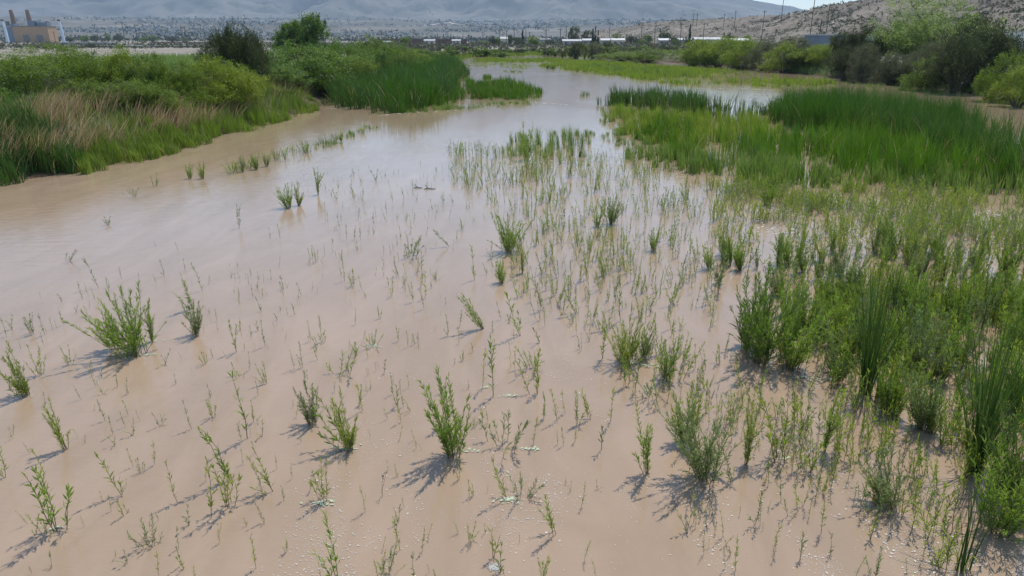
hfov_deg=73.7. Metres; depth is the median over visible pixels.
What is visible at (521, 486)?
willow shoot
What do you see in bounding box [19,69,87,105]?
shrub
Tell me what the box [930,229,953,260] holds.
willow bush
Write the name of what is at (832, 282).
willow bush
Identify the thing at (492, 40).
village tree
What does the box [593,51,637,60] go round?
shrub
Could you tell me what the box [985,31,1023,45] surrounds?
shed
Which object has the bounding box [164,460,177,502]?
willow shoot
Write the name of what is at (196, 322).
willow bush
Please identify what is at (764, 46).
shrub
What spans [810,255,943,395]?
cattail clump
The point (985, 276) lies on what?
willow bush
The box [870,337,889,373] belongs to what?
willow bush
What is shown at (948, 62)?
shrub
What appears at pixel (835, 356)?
willow bush
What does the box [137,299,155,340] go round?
willow bush
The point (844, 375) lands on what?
willow bush
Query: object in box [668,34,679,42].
village tree
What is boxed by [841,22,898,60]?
shrub
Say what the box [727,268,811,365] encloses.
willow bush
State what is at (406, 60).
shrub
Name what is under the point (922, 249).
willow bush
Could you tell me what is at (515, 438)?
willow shoot
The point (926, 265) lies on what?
willow bush
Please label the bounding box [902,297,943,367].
willow bush
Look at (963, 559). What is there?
cattail clump
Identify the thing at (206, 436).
willow shoot
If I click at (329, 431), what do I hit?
willow shoot
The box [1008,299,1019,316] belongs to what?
willow bush
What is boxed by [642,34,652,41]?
village tree
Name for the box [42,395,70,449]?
willow bush
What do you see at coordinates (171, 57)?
bank undergrowth
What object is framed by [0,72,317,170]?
dry reeds
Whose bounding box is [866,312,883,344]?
willow bush
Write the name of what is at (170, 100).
shrub
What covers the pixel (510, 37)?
village tree
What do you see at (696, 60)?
shrub
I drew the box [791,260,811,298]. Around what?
willow bush
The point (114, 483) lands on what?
willow shoot
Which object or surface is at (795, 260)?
willow bush
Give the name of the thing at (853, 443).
willow shoot
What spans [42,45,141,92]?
shrub
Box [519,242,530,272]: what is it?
willow bush
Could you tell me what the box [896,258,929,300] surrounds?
willow bush
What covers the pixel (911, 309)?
willow bush
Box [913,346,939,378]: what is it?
willow bush
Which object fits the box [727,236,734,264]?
willow bush
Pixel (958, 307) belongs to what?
willow bush
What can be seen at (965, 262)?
willow bush
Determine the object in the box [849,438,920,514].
willow bush
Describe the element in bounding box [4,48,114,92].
shrub
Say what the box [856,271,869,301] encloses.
willow bush
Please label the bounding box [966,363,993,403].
willow bush
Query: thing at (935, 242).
willow bush
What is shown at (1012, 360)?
willow bush
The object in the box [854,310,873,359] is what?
willow bush
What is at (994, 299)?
willow bush
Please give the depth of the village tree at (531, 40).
374.50 m
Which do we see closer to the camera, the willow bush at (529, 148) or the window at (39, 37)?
the willow bush at (529, 148)
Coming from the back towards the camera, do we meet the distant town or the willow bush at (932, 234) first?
the distant town
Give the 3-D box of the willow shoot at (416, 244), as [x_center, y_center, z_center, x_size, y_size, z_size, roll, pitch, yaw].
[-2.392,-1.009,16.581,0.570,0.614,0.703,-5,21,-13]
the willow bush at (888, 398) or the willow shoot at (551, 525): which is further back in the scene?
the willow bush at (888, 398)
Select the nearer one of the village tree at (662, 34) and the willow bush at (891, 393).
the willow bush at (891, 393)
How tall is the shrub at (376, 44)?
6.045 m
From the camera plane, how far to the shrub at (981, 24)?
67.67 m
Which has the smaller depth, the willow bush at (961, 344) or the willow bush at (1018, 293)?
the willow bush at (961, 344)
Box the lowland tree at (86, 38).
[77,34,89,41]
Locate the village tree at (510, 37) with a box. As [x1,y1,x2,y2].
[507,34,512,44]
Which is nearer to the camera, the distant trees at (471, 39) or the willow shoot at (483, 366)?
the willow shoot at (483, 366)
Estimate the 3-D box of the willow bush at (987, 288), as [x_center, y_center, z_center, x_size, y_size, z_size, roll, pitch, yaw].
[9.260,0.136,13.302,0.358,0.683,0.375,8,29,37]
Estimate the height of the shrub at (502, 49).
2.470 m
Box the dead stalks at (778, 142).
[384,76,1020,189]
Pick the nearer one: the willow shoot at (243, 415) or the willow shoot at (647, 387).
the willow shoot at (243, 415)
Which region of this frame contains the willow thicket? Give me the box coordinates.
[0,123,1023,575]
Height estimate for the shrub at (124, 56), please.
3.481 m
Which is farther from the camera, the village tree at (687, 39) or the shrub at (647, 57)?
the village tree at (687, 39)
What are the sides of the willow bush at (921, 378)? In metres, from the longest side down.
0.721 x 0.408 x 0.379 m
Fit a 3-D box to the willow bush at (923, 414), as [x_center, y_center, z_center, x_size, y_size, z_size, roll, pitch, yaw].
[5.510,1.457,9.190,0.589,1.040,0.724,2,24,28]
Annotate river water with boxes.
[0,55,1023,575]
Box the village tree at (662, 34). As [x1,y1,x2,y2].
[658,28,671,37]
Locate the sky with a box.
[754,0,856,10]
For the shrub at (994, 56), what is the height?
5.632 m
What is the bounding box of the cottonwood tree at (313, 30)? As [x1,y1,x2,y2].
[295,11,337,59]
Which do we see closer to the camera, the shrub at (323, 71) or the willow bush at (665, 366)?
the willow bush at (665, 366)
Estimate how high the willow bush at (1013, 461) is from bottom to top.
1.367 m
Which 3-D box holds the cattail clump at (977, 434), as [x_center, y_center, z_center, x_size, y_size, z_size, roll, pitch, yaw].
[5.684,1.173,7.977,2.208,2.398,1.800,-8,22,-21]
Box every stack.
[0,19,9,42]
[57,19,65,41]
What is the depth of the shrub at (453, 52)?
208.58 m
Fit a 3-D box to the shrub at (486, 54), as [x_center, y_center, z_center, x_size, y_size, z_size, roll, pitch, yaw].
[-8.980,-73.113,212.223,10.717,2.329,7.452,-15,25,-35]
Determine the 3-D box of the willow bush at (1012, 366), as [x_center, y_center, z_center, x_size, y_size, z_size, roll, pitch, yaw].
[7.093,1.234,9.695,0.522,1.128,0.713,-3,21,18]
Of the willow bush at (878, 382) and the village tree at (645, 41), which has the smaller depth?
the willow bush at (878, 382)
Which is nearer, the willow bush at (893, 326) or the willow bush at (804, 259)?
the willow bush at (893, 326)
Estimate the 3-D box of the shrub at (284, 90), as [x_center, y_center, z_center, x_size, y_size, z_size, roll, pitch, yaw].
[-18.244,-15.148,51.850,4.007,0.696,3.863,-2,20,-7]
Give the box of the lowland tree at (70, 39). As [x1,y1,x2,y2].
[65,36,73,41]
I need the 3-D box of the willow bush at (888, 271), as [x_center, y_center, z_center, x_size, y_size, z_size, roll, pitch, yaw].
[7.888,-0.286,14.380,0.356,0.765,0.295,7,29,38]
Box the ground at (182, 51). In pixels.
[0,40,1023,181]
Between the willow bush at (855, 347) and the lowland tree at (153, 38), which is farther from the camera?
the lowland tree at (153, 38)
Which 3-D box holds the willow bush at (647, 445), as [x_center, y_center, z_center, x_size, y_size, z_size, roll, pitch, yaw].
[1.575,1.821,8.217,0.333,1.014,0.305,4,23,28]
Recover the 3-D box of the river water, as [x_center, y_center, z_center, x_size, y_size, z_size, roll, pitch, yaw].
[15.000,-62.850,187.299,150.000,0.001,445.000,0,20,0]
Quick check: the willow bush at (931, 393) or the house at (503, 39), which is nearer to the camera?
the willow bush at (931, 393)
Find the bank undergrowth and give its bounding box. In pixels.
[0,51,1023,171]
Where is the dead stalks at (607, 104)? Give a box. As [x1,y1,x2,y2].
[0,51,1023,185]
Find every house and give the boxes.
[424,39,435,43]
[452,39,460,43]
[500,37,507,42]
[527,38,550,43]
[562,39,581,44]
[582,39,591,43]
[600,38,610,43]
[610,38,624,44]
[657,38,668,44]
[691,37,727,43]
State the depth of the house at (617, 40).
411.59 m
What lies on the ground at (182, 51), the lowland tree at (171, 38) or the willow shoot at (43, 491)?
the lowland tree at (171, 38)
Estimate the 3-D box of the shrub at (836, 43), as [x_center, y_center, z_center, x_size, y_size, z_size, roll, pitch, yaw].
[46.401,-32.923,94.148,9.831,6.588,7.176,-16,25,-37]
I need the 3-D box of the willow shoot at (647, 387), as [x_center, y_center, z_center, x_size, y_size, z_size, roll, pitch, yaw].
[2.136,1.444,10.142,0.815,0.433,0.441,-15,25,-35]
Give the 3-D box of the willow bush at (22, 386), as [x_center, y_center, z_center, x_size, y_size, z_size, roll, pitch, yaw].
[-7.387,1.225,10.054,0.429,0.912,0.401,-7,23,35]
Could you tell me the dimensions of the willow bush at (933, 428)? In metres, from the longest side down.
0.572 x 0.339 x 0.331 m
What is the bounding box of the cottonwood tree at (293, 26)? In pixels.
[277,18,319,60]
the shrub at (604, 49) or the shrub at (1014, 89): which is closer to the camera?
the shrub at (1014, 89)
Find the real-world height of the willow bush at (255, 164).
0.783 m
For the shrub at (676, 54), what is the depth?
141.34 m
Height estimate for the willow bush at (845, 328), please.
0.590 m
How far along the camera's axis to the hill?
412.37 m
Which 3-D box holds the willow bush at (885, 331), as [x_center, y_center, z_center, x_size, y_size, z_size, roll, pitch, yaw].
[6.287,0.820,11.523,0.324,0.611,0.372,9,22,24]
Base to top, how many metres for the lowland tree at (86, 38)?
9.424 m
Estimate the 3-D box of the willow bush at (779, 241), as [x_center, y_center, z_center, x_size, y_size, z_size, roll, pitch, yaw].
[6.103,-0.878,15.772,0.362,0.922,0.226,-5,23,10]
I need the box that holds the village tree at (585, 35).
[581,30,591,38]
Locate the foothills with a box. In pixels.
[0,16,662,41]
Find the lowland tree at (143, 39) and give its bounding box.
[139,37,150,41]
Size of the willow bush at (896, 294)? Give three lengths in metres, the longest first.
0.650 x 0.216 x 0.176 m
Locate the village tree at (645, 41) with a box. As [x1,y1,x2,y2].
[637,39,648,44]
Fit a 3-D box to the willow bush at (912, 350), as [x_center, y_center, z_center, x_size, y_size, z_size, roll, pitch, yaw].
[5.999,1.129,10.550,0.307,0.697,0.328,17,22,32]
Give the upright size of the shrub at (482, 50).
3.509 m
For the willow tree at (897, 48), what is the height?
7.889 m
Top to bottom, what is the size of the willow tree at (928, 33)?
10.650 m
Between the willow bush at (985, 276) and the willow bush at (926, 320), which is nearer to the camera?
the willow bush at (926, 320)
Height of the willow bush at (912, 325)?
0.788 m
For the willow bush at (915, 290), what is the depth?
12.82 m
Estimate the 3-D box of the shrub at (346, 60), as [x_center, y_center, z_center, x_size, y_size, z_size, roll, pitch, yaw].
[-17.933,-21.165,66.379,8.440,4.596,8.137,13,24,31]
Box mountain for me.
[0,0,803,21]
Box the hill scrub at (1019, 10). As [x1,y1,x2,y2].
[565,0,1023,46]
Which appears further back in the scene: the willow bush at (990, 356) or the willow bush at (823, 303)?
the willow bush at (823, 303)
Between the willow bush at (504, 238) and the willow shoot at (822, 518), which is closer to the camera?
the willow shoot at (822, 518)
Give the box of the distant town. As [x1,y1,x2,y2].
[16,9,702,36]
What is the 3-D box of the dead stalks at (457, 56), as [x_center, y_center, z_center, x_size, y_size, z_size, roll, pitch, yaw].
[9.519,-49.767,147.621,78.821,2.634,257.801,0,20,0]
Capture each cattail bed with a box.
[0,50,1023,188]
[377,73,1023,190]
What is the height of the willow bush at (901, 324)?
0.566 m
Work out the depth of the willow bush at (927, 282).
13.14 m
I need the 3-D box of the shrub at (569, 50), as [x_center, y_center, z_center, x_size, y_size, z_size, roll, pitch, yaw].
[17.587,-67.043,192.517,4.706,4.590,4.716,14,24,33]
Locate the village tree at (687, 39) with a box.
[682,37,692,42]
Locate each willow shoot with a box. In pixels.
[20,464,74,531]
[93,451,123,494]
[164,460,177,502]
[173,273,192,308]
[197,426,229,478]
[203,456,218,517]
[210,462,242,507]
[226,371,248,437]
[236,204,240,225]
[244,447,273,495]
[296,139,310,152]
[308,454,330,501]
[309,386,348,451]
[312,510,340,575]
[326,342,358,375]
[403,235,423,256]
[438,378,448,420]
[469,244,476,279]
[478,410,530,455]
[481,348,486,379]
[487,335,495,395]
[491,457,506,497]
[504,291,521,335]
[507,471,546,500]
[514,345,544,371]
[516,348,542,393]
[537,495,555,533]
[599,320,606,358]
[634,369,671,397]
[722,449,732,483]
[746,491,763,523]
[755,385,792,463]
[819,486,827,531]
[837,420,893,465]
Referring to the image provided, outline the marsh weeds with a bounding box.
[314,62,1023,206]
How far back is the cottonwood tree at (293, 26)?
102.70 m
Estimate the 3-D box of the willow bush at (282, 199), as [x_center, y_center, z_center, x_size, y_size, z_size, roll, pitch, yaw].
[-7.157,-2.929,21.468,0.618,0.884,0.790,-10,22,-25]
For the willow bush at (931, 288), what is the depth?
13.73 m
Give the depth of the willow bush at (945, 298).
13.08 m
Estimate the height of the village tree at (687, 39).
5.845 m
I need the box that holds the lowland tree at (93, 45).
[84,44,99,47]
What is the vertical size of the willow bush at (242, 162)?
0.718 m
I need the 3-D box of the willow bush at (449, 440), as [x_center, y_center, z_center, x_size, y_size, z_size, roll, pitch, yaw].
[-0.770,1.606,8.557,0.665,1.199,0.825,7,21,19]
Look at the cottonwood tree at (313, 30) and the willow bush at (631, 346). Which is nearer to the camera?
the willow bush at (631, 346)
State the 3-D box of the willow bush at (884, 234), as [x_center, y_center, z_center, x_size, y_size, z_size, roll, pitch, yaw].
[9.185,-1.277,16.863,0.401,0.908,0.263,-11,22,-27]
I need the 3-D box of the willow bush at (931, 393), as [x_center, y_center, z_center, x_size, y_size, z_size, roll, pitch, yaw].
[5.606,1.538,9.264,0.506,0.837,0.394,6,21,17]
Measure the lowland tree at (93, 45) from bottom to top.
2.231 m
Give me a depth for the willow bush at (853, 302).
12.25 m
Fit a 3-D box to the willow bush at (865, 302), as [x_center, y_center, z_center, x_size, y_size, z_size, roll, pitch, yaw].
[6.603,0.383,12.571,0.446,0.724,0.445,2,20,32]
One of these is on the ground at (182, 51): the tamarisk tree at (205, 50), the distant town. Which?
the tamarisk tree at (205, 50)
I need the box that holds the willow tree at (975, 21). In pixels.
[952,11,993,33]
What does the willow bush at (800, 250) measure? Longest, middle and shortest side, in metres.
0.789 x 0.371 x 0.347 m
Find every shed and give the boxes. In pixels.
[803,34,847,52]
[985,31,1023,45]
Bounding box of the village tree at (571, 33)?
[567,26,580,38]
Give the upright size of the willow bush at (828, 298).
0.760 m
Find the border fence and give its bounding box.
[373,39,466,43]
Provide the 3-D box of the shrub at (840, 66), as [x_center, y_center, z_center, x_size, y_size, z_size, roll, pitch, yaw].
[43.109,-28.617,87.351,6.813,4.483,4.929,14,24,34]
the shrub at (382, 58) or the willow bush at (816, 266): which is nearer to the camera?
the willow bush at (816, 266)
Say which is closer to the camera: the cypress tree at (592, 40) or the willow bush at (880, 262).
the willow bush at (880, 262)
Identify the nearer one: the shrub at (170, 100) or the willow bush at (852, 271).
the willow bush at (852, 271)
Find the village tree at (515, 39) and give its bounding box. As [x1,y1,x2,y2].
[512,37,524,44]
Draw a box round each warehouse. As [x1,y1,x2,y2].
[62,42,115,44]
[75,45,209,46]
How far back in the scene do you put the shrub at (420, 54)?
111.61 m
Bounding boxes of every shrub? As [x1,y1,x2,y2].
[0,51,69,75]
[0,53,79,100]
[0,84,47,112]
[1,41,105,67]
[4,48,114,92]
[6,90,89,112]
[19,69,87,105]
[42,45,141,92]
[44,77,141,113]
[92,76,187,111]
[94,43,157,85]
[109,47,189,97]
[127,84,194,116]
[145,58,219,105]
[172,53,266,109]
[188,87,249,104]
[204,60,264,105]
[223,40,309,84]
[240,72,280,94]
[265,60,315,89]
[267,39,356,90]
[267,85,297,92]
[288,66,327,90]
[290,47,359,91]
[317,35,379,77]
[341,33,401,67]
[343,54,381,77]
[354,47,402,71]
[386,39,424,67]
[392,52,411,66]
[400,47,435,63]
[416,48,440,56]
[430,50,449,56]
[437,50,460,55]
[444,45,456,55]
[472,47,490,56]
[475,49,495,56]
[491,51,516,56]
[498,47,508,51]
[514,47,524,52]
[540,46,554,54]
[546,47,563,55]
[556,45,568,57]
[568,41,581,57]
[570,40,583,59]
[581,41,603,59]
[581,44,588,58]
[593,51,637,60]
[595,46,606,57]
[603,42,616,53]
[608,45,619,54]
[611,48,682,62]
[616,46,630,51]
[638,45,650,50]
[646,42,660,48]
[657,46,674,51]
[660,49,711,64]
[676,36,718,66]
[689,35,741,66]
[713,39,762,67]
[718,35,761,68]
[738,39,786,70]
[755,41,804,71]
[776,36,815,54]
[777,46,811,68]
[782,43,832,65]
[805,42,837,65]
[821,48,871,80]
[826,24,868,66]
[840,40,889,82]
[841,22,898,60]
[863,52,914,84]
[882,63,922,85]
[896,54,947,91]
[897,33,953,81]
[908,12,1023,88]
[910,30,991,93]
[959,27,1023,82]
[971,46,1023,101]
[985,64,1023,107]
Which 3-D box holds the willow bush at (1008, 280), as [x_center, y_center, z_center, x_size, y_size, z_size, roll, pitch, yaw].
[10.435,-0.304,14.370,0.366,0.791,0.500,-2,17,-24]
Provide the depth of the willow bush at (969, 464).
8.20 m
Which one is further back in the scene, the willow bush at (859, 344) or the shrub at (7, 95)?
the shrub at (7, 95)
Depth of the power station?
769.88 m
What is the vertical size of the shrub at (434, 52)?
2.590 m
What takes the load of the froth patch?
on the river water
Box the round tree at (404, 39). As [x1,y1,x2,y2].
[396,36,411,43]
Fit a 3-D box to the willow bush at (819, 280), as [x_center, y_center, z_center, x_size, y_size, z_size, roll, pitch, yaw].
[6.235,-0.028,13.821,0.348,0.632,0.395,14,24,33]
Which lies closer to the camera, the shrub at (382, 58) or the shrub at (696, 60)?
the shrub at (382, 58)
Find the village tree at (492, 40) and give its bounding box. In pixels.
[489,36,496,43]
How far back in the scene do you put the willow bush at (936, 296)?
12.92 m
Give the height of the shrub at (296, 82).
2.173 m
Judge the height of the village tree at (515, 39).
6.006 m
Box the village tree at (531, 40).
[527,35,542,44]
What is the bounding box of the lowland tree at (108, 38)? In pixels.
[104,33,111,41]
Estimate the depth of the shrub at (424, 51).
175.98 m
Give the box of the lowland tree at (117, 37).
[113,32,122,41]
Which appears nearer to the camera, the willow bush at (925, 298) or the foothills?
the willow bush at (925, 298)
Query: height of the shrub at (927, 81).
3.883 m
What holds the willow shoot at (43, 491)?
on the river water
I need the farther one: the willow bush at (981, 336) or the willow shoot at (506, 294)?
the willow shoot at (506, 294)
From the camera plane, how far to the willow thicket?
13.95 m
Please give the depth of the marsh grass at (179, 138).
40.00 m
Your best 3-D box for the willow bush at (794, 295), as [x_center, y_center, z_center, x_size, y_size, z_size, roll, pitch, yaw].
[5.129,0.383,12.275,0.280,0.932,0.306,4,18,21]
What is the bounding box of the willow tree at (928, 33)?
[855,0,1023,60]
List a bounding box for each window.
[23,35,29,40]
[36,35,42,40]
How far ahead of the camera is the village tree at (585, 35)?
484.74 m
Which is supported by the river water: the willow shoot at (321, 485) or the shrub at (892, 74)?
the willow shoot at (321, 485)
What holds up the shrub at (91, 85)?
on the ground at (182, 51)
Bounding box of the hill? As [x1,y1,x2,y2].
[565,0,1023,44]
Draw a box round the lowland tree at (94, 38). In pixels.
[90,34,98,41]
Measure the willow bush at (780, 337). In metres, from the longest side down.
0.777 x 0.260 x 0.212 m
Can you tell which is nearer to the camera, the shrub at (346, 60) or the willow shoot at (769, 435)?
the willow shoot at (769, 435)
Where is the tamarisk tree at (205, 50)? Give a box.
[192,44,227,82]
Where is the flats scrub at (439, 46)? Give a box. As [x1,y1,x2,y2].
[0,39,1021,56]
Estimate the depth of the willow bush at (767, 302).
12.28 m
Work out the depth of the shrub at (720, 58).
124.96 m
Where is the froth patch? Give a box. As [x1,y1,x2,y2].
[486,562,503,570]
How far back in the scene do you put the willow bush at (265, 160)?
28.49 m
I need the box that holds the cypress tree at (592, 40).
[591,29,593,42]
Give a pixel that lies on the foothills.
(86, 23)
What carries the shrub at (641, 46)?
on the ground at (182, 51)
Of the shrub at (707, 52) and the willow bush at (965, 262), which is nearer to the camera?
the willow bush at (965, 262)
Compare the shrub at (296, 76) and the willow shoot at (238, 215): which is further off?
the shrub at (296, 76)
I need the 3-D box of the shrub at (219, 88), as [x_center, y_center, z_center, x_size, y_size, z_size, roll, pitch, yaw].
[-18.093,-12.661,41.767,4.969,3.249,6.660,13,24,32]
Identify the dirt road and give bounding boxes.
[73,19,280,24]
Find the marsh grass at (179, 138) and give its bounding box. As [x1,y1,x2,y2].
[70,51,1023,173]
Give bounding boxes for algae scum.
[31,340,972,575]
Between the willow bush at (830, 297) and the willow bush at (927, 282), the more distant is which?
the willow bush at (927, 282)
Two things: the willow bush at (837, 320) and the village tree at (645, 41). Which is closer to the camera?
the willow bush at (837, 320)
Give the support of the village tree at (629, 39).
on the ground at (182, 51)
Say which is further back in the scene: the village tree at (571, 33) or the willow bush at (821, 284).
the village tree at (571, 33)
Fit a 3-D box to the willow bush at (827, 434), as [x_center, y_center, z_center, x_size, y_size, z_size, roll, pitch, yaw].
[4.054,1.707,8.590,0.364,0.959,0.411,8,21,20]
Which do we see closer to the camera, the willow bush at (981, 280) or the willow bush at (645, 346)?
the willow bush at (645, 346)
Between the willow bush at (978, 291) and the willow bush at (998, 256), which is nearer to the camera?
the willow bush at (978, 291)
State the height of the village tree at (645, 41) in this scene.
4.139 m
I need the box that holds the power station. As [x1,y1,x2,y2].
[2,10,58,42]
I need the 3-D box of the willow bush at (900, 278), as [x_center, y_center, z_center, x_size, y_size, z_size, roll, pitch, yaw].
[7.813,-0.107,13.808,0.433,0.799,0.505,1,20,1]
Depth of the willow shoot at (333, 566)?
6.67 m
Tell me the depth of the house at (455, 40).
468.16 m
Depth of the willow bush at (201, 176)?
26.00 m
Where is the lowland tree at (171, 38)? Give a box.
[165,36,177,41]
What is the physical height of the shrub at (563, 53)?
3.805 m
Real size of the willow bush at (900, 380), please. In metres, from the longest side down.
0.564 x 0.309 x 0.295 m
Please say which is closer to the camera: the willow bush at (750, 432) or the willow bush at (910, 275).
the willow bush at (750, 432)
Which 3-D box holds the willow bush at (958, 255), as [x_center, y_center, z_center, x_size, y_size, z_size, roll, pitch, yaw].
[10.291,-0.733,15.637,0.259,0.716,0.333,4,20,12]
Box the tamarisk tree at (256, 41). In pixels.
[236,26,273,78]
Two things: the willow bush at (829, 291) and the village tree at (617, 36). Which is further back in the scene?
the village tree at (617, 36)
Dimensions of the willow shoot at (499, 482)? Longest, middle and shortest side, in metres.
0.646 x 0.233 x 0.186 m
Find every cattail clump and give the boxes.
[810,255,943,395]
[849,266,910,340]
[900,480,1003,574]
[922,280,1023,474]
[994,320,1023,427]
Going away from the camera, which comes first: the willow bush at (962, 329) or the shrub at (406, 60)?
the willow bush at (962, 329)
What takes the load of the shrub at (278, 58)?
on the ground at (182, 51)
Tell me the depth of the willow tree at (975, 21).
88.17 m
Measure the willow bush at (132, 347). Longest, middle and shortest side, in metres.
1.288 x 1.241 x 1.118 m
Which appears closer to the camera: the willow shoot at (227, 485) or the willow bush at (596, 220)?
the willow shoot at (227, 485)
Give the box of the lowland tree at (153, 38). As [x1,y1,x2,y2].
[148,34,158,41]
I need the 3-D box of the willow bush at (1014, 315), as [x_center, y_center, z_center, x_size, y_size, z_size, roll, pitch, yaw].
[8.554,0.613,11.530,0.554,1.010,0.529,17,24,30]
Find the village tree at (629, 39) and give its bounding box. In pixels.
[626,34,634,43]
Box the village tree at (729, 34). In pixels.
[722,32,735,41]
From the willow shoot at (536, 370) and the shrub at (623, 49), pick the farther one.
the shrub at (623, 49)
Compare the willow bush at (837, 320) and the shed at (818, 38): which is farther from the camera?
the shed at (818, 38)
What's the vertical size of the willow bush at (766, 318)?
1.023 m
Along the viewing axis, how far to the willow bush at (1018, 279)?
13.62 m
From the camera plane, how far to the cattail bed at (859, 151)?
30.21 m
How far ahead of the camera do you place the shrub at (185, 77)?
39.33 m
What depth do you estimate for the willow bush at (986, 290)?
12.90 m
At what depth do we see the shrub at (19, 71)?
32.99 m
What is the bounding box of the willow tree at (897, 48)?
[879,10,932,59]
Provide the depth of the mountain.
3968.79 m
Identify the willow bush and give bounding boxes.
[0,340,29,397]
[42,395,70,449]
[59,280,166,359]
[80,305,116,349]
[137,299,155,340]
[180,297,203,334]
[184,162,193,178]
[197,162,204,178]
[237,157,244,171]
[249,153,258,169]
[259,152,269,166]
[274,181,292,208]
[293,181,304,204]
[293,370,322,425]
[313,166,324,194]
[330,386,358,451]
[417,363,472,459]
[457,292,484,329]
[487,210,533,251]
[492,251,505,282]
[518,121,534,158]
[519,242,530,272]
[591,205,604,226]
[598,315,652,364]
[600,197,626,224]
[632,402,652,474]
[637,327,654,357]
[648,224,664,250]
[653,389,749,483]
[655,330,684,379]
[666,381,715,441]
[714,255,727,283]
[716,226,730,246]
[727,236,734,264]
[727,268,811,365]
[729,261,773,345]
[741,402,771,463]
[751,291,774,342]
[757,174,780,204]
[758,289,841,371]
[759,256,785,295]
[762,290,776,319]
[768,231,794,262]
[771,233,783,267]
[773,265,796,313]
[777,318,788,354]
[787,282,804,303]
[790,306,809,335]
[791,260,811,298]
[791,286,804,321]
[794,243,804,272]
[795,240,810,272]
[795,285,824,333]
[798,228,808,254]
[802,250,808,273]
[810,244,826,279]
[811,289,840,317]
[812,302,825,346]
[813,270,830,296]
[817,288,829,325]
[818,278,828,298]
[818,285,850,329]
[819,281,838,304]
[820,385,850,450]
[823,269,845,311]
[824,288,828,302]
[826,237,874,294]
[826,305,846,346]
[827,219,837,251]
[827,331,840,367]
[830,243,850,272]
[832,244,842,271]
[833,323,860,360]
[834,351,857,383]
[837,269,855,293]
[839,314,868,356]
[840,272,863,311]
[841,314,848,337]
[842,291,863,327]
[846,288,877,334]
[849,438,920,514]
[850,296,862,334]
[852,253,863,289]
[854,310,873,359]
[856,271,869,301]
[859,289,876,319]
[864,269,892,303]
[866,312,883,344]
[866,366,905,415]
[868,264,889,287]
[869,280,876,314]
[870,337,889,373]
[874,372,883,401]
[875,215,883,248]
[876,235,893,262]
[876,323,893,346]
[877,235,890,273]
[878,219,892,251]
[878,261,893,283]
[879,217,902,253]
[881,336,900,363]
[883,373,920,414]
[883,382,903,415]
[885,376,897,411]
[887,312,900,338]
[889,307,912,357]
[889,372,907,391]
[890,339,915,379]
[890,389,910,420]
[891,265,915,297]
[892,278,902,307]
[893,299,921,340]
[894,272,932,315]
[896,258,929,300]
[898,315,907,335]
[898,363,947,431]
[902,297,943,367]
[902,361,933,393]
[905,291,933,325]
[905,374,950,424]
[906,228,920,267]
[908,245,928,279]
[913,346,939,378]
[915,278,932,313]
[916,245,925,277]
[918,248,935,278]
[920,299,934,330]
[921,272,937,293]
[921,279,945,315]
[926,224,938,250]
[926,308,948,355]
[927,396,954,434]
[929,267,949,301]
[929,344,950,380]
[930,223,949,256]
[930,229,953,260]
[932,246,953,276]
[934,245,958,281]
[935,337,962,381]
[941,278,959,312]
[942,287,973,325]
[944,275,972,306]
[947,319,959,348]
[948,321,971,358]
[950,250,968,281]
[955,240,969,268]
[955,325,969,362]
[957,264,974,289]
[959,269,985,316]
[960,251,971,271]
[960,431,1023,544]
[960,442,977,477]
[963,359,983,394]
[964,362,1010,436]
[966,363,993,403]
[968,273,988,311]
[969,254,985,278]
[969,321,988,352]
[970,384,1023,497]
[971,246,987,273]
[975,287,1000,329]
[978,237,995,263]
[980,278,992,300]
[982,261,1000,287]
[983,270,1011,310]
[985,327,1007,366]
[987,270,1010,293]
[988,365,1008,412]
[989,282,1006,319]
[989,341,1023,407]
[993,236,1013,271]
[997,333,1023,404]
[998,256,1021,290]
[998,274,1020,317]
[1002,242,1023,273]
[1003,297,1023,350]
[1007,266,1023,298]
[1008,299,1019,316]
[1013,281,1023,304]
[1014,288,1023,313]
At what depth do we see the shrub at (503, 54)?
200.99 m
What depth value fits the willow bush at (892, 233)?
16.71 m
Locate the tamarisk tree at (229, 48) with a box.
[200,15,271,83]
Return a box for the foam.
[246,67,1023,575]
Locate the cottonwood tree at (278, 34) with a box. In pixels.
[270,21,301,57]
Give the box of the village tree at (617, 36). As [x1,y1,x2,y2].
[612,32,620,37]
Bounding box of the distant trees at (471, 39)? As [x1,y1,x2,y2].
[0,14,689,41]
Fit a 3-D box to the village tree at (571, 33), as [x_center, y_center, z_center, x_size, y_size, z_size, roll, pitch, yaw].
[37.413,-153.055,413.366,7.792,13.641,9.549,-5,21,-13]
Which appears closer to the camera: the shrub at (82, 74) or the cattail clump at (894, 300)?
the cattail clump at (894, 300)
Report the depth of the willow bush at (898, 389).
9.54 m
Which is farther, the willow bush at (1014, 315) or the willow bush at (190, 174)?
the willow bush at (190, 174)
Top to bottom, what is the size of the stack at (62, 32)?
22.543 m
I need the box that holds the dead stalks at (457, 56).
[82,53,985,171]
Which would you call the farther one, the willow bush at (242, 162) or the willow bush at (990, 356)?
the willow bush at (242, 162)

